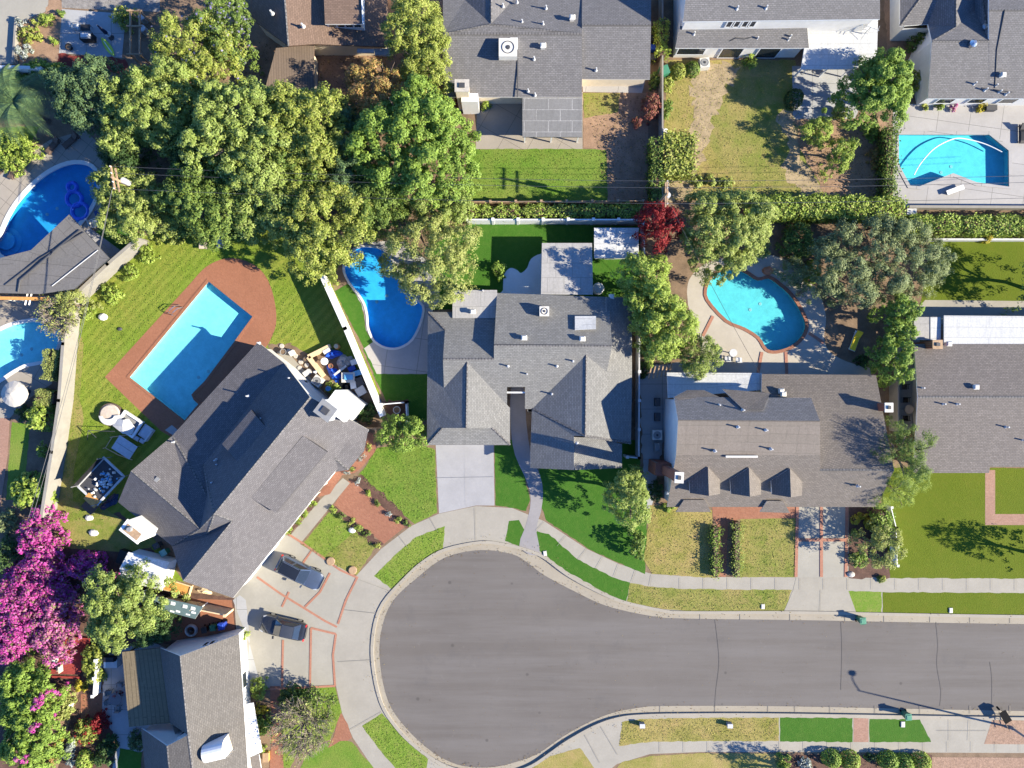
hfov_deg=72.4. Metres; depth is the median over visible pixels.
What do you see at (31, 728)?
flower spray
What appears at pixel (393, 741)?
lawn
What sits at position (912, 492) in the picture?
tree
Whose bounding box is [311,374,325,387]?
condenser unit
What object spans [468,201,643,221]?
hedge
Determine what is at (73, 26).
garden chair
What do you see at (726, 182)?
shrub
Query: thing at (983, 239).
boundary wall
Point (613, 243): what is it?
flat shed
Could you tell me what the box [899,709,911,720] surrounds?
wheelie bin
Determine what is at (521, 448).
path
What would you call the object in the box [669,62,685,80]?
shrub
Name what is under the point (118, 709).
garden chair
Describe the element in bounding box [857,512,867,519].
shrub
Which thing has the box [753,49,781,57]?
window
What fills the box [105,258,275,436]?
pool deck
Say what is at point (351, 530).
rock
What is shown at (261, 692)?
shrub
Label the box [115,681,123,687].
garden chair
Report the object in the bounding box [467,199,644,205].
fence
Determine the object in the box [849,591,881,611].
lawn
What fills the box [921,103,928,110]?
shrub
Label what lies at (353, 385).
crate
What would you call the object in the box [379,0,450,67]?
tree
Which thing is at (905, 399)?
garden chair
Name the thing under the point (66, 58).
mulch
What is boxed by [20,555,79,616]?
bougainvillea
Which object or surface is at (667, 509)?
shrub
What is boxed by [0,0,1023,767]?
ground
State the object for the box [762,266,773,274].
rock
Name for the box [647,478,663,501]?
shrub
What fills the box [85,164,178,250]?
tree
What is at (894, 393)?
path
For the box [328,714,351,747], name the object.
path
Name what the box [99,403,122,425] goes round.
daybed
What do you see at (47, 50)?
dirt
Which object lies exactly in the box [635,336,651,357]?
shrub
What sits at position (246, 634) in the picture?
shrub
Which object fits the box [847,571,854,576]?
rock
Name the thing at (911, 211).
equipment box
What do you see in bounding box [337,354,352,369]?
netting
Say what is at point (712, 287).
power wire
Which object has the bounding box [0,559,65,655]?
bougainvillea
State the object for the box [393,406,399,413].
plant pot
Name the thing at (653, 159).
hedge
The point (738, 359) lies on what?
garden chair
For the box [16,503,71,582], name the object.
bougainvillea
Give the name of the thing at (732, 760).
lawn
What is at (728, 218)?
tree
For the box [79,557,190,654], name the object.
tree
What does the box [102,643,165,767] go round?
patio
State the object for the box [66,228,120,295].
path
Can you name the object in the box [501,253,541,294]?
patio
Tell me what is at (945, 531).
lawn
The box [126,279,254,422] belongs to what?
swimming pool
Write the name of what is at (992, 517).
path
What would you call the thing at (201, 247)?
garden bench
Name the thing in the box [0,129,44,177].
shrub
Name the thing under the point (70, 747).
shrub
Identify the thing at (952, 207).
boundary wall
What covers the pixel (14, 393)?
parasol
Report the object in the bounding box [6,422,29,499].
lawn
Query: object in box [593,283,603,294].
spa cover
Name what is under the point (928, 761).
shrub
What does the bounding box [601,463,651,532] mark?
tree
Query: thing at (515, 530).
lawn
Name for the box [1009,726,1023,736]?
street lamp
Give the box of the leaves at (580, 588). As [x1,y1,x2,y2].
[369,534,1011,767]
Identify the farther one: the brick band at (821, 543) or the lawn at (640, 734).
the lawn at (640, 734)
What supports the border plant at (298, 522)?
on the planting bed at (310, 508)
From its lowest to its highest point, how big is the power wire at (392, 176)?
1.164 m
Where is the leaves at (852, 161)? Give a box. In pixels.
[803,119,880,196]
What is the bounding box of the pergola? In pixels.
[126,9,151,65]
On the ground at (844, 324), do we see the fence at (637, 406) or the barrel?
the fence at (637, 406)
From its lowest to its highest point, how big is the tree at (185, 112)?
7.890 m
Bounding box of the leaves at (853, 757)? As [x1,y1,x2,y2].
[791,756,929,767]
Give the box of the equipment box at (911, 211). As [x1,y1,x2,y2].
[903,208,916,214]
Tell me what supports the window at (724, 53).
in the house at (825, 35)
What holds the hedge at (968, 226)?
on the ground at (844, 324)
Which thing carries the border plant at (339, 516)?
on the planting bed at (368, 537)
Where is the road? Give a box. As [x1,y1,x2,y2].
[379,550,1023,767]
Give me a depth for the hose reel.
69.45 m
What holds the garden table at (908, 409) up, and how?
on the patio at (905, 393)
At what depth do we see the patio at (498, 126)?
69.88 m
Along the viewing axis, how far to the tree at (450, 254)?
64.66 m
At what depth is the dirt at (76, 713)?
69.85 m
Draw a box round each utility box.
[639,722,644,727]
[726,722,732,727]
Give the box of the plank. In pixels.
[334,365,346,375]
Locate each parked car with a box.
[259,613,307,641]
[274,554,323,589]
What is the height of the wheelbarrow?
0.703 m
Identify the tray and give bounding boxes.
[344,375,352,379]
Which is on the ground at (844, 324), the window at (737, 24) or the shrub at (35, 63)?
the shrub at (35, 63)
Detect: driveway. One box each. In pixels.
[0,0,47,63]
[234,535,355,687]
[436,445,493,512]
[784,578,855,611]
[796,507,848,577]
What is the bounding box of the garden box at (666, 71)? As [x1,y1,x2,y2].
[657,64,669,77]
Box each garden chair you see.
[55,664,62,673]
[69,21,79,30]
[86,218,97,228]
[103,699,110,705]
[104,689,112,696]
[113,704,122,713]
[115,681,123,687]
[725,356,730,361]
[736,357,741,362]
[902,384,909,389]
[903,397,910,402]
[903,416,910,420]
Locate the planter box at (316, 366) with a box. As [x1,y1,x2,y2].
[307,344,331,376]
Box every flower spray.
[13,741,50,763]
[27,704,60,732]
[30,681,69,711]
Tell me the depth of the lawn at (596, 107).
69.86 m
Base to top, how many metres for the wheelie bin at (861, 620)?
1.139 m
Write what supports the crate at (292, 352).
on the dirt at (376, 421)
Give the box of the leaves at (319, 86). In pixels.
[140,41,463,231]
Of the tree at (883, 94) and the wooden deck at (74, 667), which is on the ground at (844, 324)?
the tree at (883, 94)
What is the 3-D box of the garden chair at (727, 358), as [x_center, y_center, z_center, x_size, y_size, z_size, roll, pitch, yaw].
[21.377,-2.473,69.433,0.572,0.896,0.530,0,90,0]
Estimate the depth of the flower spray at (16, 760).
66.12 m
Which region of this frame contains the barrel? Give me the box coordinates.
[334,343,340,348]
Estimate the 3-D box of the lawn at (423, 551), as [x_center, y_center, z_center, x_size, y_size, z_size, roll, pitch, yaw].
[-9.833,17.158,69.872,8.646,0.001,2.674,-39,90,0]
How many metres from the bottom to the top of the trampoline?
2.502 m
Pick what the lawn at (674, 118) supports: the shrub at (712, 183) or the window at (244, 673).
the shrub at (712, 183)
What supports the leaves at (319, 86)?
on the ground at (844, 324)
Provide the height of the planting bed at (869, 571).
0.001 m
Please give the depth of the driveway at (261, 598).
69.86 m
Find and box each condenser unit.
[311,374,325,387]
[651,430,661,439]
[698,57,709,70]
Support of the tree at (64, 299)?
on the lawn at (154, 442)
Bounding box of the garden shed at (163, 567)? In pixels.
[120,549,176,590]
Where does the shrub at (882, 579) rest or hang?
on the planting bed at (869, 571)
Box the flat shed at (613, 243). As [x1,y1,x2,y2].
[594,228,638,259]
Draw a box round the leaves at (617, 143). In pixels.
[584,93,645,205]
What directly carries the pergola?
on the ground at (844, 324)
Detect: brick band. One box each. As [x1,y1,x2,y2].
[257,533,357,627]
[266,627,336,689]
[702,289,823,373]
[795,507,847,576]
[797,538,847,541]
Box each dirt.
[0,643,116,767]
[17,0,64,65]
[60,512,235,647]
[224,0,442,126]
[268,343,389,437]
[583,93,647,209]
[640,362,699,510]
[664,60,741,202]
[776,109,821,195]
[795,117,885,199]
[884,0,927,95]
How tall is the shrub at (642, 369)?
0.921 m
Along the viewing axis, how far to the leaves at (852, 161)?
69.81 m
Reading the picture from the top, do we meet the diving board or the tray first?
the diving board
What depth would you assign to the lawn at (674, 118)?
69.88 m
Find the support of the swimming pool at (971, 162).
in the pool deck at (1001, 123)
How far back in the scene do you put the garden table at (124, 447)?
69.13 m
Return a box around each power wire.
[29,190,111,514]
[33,186,112,514]
[112,166,624,180]
[112,188,666,203]
[119,173,650,187]
[668,198,1014,203]
[668,201,758,371]
[706,182,1023,187]
[746,176,1003,180]
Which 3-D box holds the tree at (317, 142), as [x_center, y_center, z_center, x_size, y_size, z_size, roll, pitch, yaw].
[-18.599,-22.839,65.548,9.108,9.068,10.450,0,90,0]
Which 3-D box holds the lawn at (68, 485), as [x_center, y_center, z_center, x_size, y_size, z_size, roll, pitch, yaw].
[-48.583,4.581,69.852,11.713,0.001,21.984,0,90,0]
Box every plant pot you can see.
[65,43,72,50]
[280,349,285,354]
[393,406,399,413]
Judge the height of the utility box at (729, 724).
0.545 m
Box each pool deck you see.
[0,131,106,230]
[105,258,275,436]
[348,241,440,373]
[687,254,870,374]
[893,104,1023,206]
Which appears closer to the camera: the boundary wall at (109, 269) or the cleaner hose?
the boundary wall at (109, 269)
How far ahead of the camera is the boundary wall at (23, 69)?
68.45 m
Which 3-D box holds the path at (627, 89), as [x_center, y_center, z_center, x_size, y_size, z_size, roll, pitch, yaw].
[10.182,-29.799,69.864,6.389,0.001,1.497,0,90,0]
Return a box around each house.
[0,215,109,304]
[118,341,368,597]
[122,627,261,767]
[251,0,390,102]
[427,243,631,469]
[443,0,650,142]
[648,373,893,512]
[673,0,879,76]
[890,0,1023,105]
[910,316,1023,472]
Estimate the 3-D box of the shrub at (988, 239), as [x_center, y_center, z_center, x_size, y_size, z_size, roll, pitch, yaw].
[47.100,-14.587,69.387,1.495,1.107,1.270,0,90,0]
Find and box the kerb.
[371,541,1023,767]
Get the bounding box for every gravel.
[62,0,159,11]
[932,757,1023,767]
[984,720,1023,743]
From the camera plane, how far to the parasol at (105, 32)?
68.71 m
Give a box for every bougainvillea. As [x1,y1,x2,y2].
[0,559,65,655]
[0,605,32,665]
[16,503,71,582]
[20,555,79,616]
[28,583,83,668]
[61,549,119,586]
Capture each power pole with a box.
[110,165,137,191]
[656,180,670,206]
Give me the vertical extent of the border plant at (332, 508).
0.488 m
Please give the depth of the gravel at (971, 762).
69.86 m
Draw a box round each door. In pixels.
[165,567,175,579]
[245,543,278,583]
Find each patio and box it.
[0,296,68,417]
[0,418,9,506]
[59,9,124,57]
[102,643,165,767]
[163,598,234,639]
[476,92,582,148]
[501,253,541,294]
[792,66,857,119]
[894,330,919,429]
[910,300,1023,324]
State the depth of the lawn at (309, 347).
69.85 m
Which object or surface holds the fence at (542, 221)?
on the lawn at (517, 247)
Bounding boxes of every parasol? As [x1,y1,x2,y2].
[1,381,28,406]
[97,25,113,40]
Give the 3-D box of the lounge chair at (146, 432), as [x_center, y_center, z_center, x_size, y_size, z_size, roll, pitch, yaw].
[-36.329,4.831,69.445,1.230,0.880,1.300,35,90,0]
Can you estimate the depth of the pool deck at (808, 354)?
69.88 m
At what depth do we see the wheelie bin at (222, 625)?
68.78 m
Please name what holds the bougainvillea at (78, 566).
on the dirt at (113, 565)
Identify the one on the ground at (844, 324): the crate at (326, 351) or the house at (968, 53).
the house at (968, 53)
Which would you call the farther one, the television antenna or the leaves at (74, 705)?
the leaves at (74, 705)
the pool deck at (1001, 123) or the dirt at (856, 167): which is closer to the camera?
the dirt at (856, 167)
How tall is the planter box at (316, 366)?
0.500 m
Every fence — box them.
[91,657,102,697]
[139,590,233,616]
[363,426,379,430]
[380,401,408,420]
[466,218,644,253]
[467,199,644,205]
[623,331,640,459]
[884,504,899,566]
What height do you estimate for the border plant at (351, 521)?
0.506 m
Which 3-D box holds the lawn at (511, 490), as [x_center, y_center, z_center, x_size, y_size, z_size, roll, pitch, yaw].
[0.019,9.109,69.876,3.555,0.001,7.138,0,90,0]
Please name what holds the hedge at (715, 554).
on the ground at (844, 324)
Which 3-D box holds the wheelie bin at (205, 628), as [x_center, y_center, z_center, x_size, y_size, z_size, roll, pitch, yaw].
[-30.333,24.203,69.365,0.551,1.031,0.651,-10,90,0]
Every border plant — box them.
[295,516,302,525]
[309,500,317,506]
[329,505,336,513]
[335,511,344,519]
[347,517,355,524]
[354,524,362,530]
[361,529,371,538]
[364,489,370,496]
[394,516,401,523]
[403,519,410,526]
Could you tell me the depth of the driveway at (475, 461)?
69.88 m
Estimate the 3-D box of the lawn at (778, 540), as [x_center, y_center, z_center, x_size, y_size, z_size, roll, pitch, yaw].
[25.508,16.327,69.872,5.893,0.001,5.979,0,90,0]
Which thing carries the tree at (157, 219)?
on the ground at (844, 324)
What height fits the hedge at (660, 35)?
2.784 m
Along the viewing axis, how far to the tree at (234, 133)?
62.03 m
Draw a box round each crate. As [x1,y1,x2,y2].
[288,350,295,355]
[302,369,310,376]
[323,348,330,353]
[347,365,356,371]
[350,359,357,364]
[350,381,357,388]
[352,370,361,375]
[355,376,364,386]
[355,385,367,396]
[654,398,659,405]
[654,413,659,420]
[654,443,659,450]
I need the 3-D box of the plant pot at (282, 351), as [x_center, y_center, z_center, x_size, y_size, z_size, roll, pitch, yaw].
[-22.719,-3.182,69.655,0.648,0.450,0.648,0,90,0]
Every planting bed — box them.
[288,496,319,535]
[334,506,382,548]
[353,474,408,527]
[384,399,408,421]
[783,753,931,767]
[848,505,889,578]
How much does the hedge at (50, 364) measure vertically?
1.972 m
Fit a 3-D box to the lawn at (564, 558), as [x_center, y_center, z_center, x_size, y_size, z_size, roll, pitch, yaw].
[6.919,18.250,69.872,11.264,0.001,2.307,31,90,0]
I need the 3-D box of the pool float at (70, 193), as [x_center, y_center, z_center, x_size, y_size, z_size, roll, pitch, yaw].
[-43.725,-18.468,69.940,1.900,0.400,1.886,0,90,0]
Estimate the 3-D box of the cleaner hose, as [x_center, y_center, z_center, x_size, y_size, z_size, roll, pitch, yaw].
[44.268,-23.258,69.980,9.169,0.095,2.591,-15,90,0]
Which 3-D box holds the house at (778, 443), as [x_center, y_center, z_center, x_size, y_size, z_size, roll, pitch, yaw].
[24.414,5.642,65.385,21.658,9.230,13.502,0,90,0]
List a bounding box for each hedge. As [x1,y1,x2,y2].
[34,388,57,407]
[39,348,60,381]
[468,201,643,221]
[644,136,665,206]
[651,17,671,64]
[659,128,699,185]
[706,526,724,578]
[728,521,745,577]
[738,191,908,225]
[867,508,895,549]
[871,121,904,199]
[903,211,1023,239]
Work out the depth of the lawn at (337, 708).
69.87 m
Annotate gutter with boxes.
[374,544,1023,767]
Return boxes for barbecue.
[103,655,121,667]
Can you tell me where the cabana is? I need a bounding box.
[113,410,144,437]
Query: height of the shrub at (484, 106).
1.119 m
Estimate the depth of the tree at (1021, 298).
68.28 m
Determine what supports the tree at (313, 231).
on the ground at (844, 324)
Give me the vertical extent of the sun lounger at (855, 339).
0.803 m
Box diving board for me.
[946,185,964,194]
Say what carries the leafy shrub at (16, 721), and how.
on the dirt at (76, 713)
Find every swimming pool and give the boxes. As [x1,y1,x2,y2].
[0,160,100,257]
[0,318,61,382]
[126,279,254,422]
[342,245,424,349]
[704,267,808,353]
[895,131,1011,189]
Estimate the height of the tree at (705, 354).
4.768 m
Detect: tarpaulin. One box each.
[100,493,118,509]
[325,350,342,358]
[326,365,340,382]
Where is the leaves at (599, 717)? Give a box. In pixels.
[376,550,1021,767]
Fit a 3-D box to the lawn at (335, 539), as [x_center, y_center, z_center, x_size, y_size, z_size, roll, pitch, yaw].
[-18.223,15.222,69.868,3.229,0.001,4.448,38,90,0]
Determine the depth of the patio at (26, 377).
69.85 m
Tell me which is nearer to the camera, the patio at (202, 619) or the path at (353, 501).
the patio at (202, 619)
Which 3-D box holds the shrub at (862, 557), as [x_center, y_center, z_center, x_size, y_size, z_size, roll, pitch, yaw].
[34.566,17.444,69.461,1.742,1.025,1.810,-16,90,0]
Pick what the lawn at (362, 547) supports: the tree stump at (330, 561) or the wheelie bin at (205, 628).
the tree stump at (330, 561)
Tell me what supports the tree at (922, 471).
on the ground at (844, 324)
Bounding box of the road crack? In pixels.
[715,623,991,702]
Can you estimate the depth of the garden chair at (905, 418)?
69.43 m
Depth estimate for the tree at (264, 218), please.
64.02 m
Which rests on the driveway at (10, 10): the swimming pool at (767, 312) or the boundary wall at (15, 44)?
the boundary wall at (15, 44)
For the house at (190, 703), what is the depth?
66.36 m
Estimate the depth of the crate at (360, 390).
69.23 m
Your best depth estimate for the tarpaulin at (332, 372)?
69.62 m
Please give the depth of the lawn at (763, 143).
69.87 m
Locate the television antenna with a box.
[861,24,879,38]
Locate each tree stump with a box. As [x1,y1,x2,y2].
[326,557,334,565]
[348,566,356,574]
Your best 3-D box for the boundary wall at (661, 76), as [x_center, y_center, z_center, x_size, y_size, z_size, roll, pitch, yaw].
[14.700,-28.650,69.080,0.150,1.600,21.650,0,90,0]
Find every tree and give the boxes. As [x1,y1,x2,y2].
[0,64,59,146]
[23,401,55,431]
[34,296,80,340]
[39,52,141,137]
[48,289,103,326]
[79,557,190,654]
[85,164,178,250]
[93,52,208,161]
[93,126,163,179]
[95,110,168,166]
[126,602,182,646]
[128,191,186,244]
[147,9,246,93]
[150,95,228,152]
[150,153,265,251]
[165,114,227,182]
[176,75,319,209]
[190,0,264,80]
[218,152,322,249]
[258,147,331,215]
[263,79,357,186]
[264,696,334,767]
[268,175,378,290]
[292,686,338,727]
[322,99,381,201]
[332,163,388,210]
[335,177,415,242]
[339,57,428,136]
[343,71,481,219]
[373,413,426,453]
[374,211,482,309]
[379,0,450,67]
[393,35,454,101]
[409,185,474,238]
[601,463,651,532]
[610,250,672,324]
[620,286,670,336]
[627,293,699,369]
[632,200,684,255]
[670,333,723,381]
[678,188,778,286]
[770,209,958,309]
[793,115,833,149]
[817,136,860,182]
[821,46,914,131]
[846,516,906,569]
[864,332,917,390]
[864,464,930,509]
[866,292,924,342]
[869,415,938,489]
[1000,262,1023,315]
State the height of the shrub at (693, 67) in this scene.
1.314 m
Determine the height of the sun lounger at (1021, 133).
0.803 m
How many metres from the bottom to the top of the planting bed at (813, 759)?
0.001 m
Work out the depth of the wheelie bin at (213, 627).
68.89 m
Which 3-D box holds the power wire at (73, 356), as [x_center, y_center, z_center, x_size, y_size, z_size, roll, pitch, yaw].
[-39.650,-3.250,63.299,0.044,0.642,31.460,14,90,0]
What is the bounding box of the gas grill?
[79,33,96,42]
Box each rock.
[85,515,92,520]
[89,530,98,535]
[98,313,107,320]
[348,527,355,532]
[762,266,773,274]
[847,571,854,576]
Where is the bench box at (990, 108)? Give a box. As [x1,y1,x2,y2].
[984,105,996,111]
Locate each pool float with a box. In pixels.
[65,190,83,208]
[66,181,78,191]
[70,201,88,220]
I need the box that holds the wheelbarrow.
[996,706,1016,731]
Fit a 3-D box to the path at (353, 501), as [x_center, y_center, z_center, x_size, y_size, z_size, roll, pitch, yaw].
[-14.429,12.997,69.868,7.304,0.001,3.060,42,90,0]
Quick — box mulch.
[57,53,127,72]
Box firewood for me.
[196,587,211,594]
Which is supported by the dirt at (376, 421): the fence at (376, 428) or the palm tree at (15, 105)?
the fence at (376, 428)
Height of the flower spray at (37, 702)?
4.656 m
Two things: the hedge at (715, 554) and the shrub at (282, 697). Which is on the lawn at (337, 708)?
the shrub at (282, 697)
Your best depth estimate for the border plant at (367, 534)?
69.62 m
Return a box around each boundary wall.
[0,65,44,74]
[12,16,19,63]
[40,238,149,517]
[321,275,385,416]
[659,0,662,196]
[904,205,1023,210]
[918,238,1023,241]
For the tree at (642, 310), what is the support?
on the ground at (844, 324)
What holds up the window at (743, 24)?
in the house at (825, 35)
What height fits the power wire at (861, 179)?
0.886 m
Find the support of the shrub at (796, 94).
on the lawn at (763, 143)
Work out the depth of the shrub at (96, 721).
69.08 m
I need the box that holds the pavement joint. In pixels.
[344,520,651,728]
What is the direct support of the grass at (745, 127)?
on the lawn at (763, 143)
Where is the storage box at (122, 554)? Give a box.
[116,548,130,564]
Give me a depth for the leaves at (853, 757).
69.79 m
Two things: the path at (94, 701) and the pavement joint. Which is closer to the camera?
the pavement joint
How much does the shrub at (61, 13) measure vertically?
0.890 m
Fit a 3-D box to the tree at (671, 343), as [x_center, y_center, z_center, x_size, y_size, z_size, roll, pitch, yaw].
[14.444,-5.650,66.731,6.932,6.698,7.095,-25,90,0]
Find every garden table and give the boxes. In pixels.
[80,24,92,32]
[83,492,106,507]
[109,692,121,704]
[112,435,139,459]
[321,358,327,364]
[341,372,354,382]
[729,349,736,356]
[903,405,913,413]
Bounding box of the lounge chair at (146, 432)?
[138,424,154,441]
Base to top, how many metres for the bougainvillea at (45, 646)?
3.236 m
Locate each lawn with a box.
[0,126,39,166]
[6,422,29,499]
[56,218,381,581]
[57,337,83,539]
[62,501,155,551]
[96,224,137,249]
[117,748,141,767]
[280,687,341,767]
[291,340,342,353]
[301,741,372,767]
[302,514,374,574]
[304,512,351,555]
[335,284,376,373]
[358,446,436,523]
[362,713,427,767]
[373,374,426,419]
[375,526,444,588]
[425,224,639,309]
[466,149,607,205]
[494,440,529,510]
[505,520,523,545]
[533,748,593,767]
[537,531,629,600]
[539,440,646,573]
[583,93,619,117]
[617,753,779,767]
[619,717,778,745]
[627,583,791,610]
[644,505,715,577]
[663,59,795,199]
[709,75,822,196]
[740,518,795,576]
[780,717,852,741]
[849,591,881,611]
[869,719,930,741]
[882,592,1023,614]
[883,468,1023,578]
[921,242,1023,301]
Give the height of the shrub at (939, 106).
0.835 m
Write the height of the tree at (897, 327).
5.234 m
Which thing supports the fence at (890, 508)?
on the lawn at (945, 531)
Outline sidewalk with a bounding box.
[334,506,1023,767]
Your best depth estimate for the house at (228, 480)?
65.49 m
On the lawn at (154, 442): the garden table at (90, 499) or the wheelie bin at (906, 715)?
the garden table at (90, 499)
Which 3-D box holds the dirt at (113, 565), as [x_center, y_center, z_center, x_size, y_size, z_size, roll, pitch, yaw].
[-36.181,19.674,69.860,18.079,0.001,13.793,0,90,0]
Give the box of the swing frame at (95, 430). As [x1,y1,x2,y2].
[87,430,114,439]
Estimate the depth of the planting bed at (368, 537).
69.86 m
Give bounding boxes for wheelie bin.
[152,541,162,549]
[159,548,170,556]
[201,623,209,633]
[209,621,218,631]
[217,619,227,630]
[650,44,656,53]
[650,54,656,63]
[855,616,866,624]
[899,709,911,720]
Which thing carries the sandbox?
on the dirt at (113, 565)
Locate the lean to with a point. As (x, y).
(179, 608)
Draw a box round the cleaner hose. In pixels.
[914,138,1001,174]
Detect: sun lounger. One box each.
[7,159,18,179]
[45,135,61,154]
[61,131,79,148]
[849,330,863,351]
[1017,123,1023,143]
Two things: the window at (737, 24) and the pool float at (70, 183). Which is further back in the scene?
the pool float at (70, 183)
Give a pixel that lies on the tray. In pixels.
(348, 377)
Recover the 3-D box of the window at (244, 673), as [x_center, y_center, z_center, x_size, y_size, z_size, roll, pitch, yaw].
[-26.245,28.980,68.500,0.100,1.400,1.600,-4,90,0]
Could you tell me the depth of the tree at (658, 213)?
64.72 m
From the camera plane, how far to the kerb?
69.80 m
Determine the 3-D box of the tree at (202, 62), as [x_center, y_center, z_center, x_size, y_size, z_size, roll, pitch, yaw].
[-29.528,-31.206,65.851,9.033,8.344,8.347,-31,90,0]
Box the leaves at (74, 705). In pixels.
[27,647,99,763]
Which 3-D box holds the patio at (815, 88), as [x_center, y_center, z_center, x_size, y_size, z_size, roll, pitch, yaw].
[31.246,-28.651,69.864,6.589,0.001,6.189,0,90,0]
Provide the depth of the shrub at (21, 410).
68.94 m
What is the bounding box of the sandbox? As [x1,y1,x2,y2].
[163,580,192,597]
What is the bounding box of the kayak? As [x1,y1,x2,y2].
[101,37,113,55]
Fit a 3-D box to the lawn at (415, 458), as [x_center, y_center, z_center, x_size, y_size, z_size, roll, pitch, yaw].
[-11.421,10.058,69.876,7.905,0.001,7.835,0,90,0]
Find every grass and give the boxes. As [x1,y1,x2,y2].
[663,61,825,197]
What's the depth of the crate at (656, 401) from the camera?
69.23 m
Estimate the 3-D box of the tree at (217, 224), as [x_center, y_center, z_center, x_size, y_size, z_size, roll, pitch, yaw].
[-27.851,-17.201,66.264,10.675,7.540,9.884,31,90,0]
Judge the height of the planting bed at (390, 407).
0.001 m
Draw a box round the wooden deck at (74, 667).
[49,636,90,678]
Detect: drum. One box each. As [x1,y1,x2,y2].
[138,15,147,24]
[141,25,148,35]
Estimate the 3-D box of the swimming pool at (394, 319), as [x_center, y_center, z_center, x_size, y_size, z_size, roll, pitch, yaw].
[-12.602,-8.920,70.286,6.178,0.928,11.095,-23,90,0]
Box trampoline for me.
[71,457,128,505]
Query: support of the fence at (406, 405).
on the planting bed at (390, 407)
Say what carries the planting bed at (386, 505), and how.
on the ground at (844, 324)
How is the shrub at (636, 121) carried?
on the dirt at (590, 134)
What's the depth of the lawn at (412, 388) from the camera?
69.86 m
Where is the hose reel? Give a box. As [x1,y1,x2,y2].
[185,624,197,636]
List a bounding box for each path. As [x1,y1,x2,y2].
[46,690,78,767]
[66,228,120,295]
[81,693,102,719]
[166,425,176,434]
[233,595,258,686]
[270,686,283,767]
[277,351,328,398]
[289,478,349,543]
[318,474,342,496]
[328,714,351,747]
[334,432,375,474]
[334,480,403,543]
[510,387,542,555]
[583,81,644,92]
[712,507,795,576]
[854,718,868,741]
[889,381,898,431]
[985,470,1023,524]
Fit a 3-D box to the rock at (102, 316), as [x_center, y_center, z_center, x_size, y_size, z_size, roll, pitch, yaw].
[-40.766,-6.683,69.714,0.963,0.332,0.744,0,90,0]
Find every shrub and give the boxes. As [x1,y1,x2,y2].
[0,70,31,86]
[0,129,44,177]
[0,507,18,535]
[0,533,25,574]
[0,645,73,767]
[8,470,58,509]
[13,42,34,61]
[14,16,28,27]
[14,404,29,422]
[17,24,43,44]
[23,57,47,76]
[30,19,42,28]
[36,440,49,457]
[37,13,55,27]
[42,62,67,70]
[44,757,54,765]
[47,35,59,44]
[47,688,77,720]
[56,9,65,17]
[62,736,75,767]
[73,714,103,746]
[74,679,88,692]
[75,748,93,767]
[80,642,107,685]
[82,304,97,319]
[89,708,111,734]
[90,733,119,767]
[100,283,125,304]
[108,5,138,34]
[123,262,139,281]
[127,728,142,752]
[138,241,160,263]
[153,231,186,245]
[240,627,250,640]
[250,676,268,700]
[255,702,270,715]
[256,713,272,735]
[277,682,301,707]
[301,688,322,708]
[325,380,340,394]
[357,401,376,424]
[480,101,491,111]
[490,260,506,282]
[627,529,646,560]
[631,116,641,129]
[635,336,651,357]
[640,92,663,125]
[640,361,649,378]
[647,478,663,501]
[648,71,659,90]
[660,503,675,512]
[663,76,674,92]
[663,98,673,120]
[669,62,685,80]
[684,61,699,78]
[691,174,702,189]
[704,173,715,186]
[717,176,734,191]
[741,53,757,69]
[775,220,815,262]
[776,752,791,767]
[783,88,803,110]
[797,756,812,767]
[800,259,821,287]
[820,748,841,767]
[831,106,848,121]
[840,749,860,767]
[849,551,867,567]
[850,514,859,524]
[852,354,868,367]
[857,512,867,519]
[859,121,879,144]
[863,517,874,529]
[863,752,876,761]
[865,146,880,170]
[876,749,899,767]
[877,575,886,582]
[893,752,914,767]
[905,26,925,52]
[908,69,920,96]
[910,751,931,767]
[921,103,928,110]
[933,104,944,110]
[949,103,957,111]
[975,103,987,112]
[979,233,993,243]
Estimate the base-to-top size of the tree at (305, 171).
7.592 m
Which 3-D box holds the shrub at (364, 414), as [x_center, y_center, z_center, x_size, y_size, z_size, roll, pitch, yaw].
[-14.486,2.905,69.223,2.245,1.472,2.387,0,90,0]
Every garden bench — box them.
[199,240,207,248]
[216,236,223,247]
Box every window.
[242,669,247,689]
[675,49,706,54]
[716,49,744,57]
[724,22,735,27]
[730,22,740,27]
[740,22,751,27]
[746,21,757,26]
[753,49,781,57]
[933,99,956,103]
[964,99,987,103]
[995,99,1019,103]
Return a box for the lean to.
[137,590,207,618]
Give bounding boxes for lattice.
[647,363,671,378]

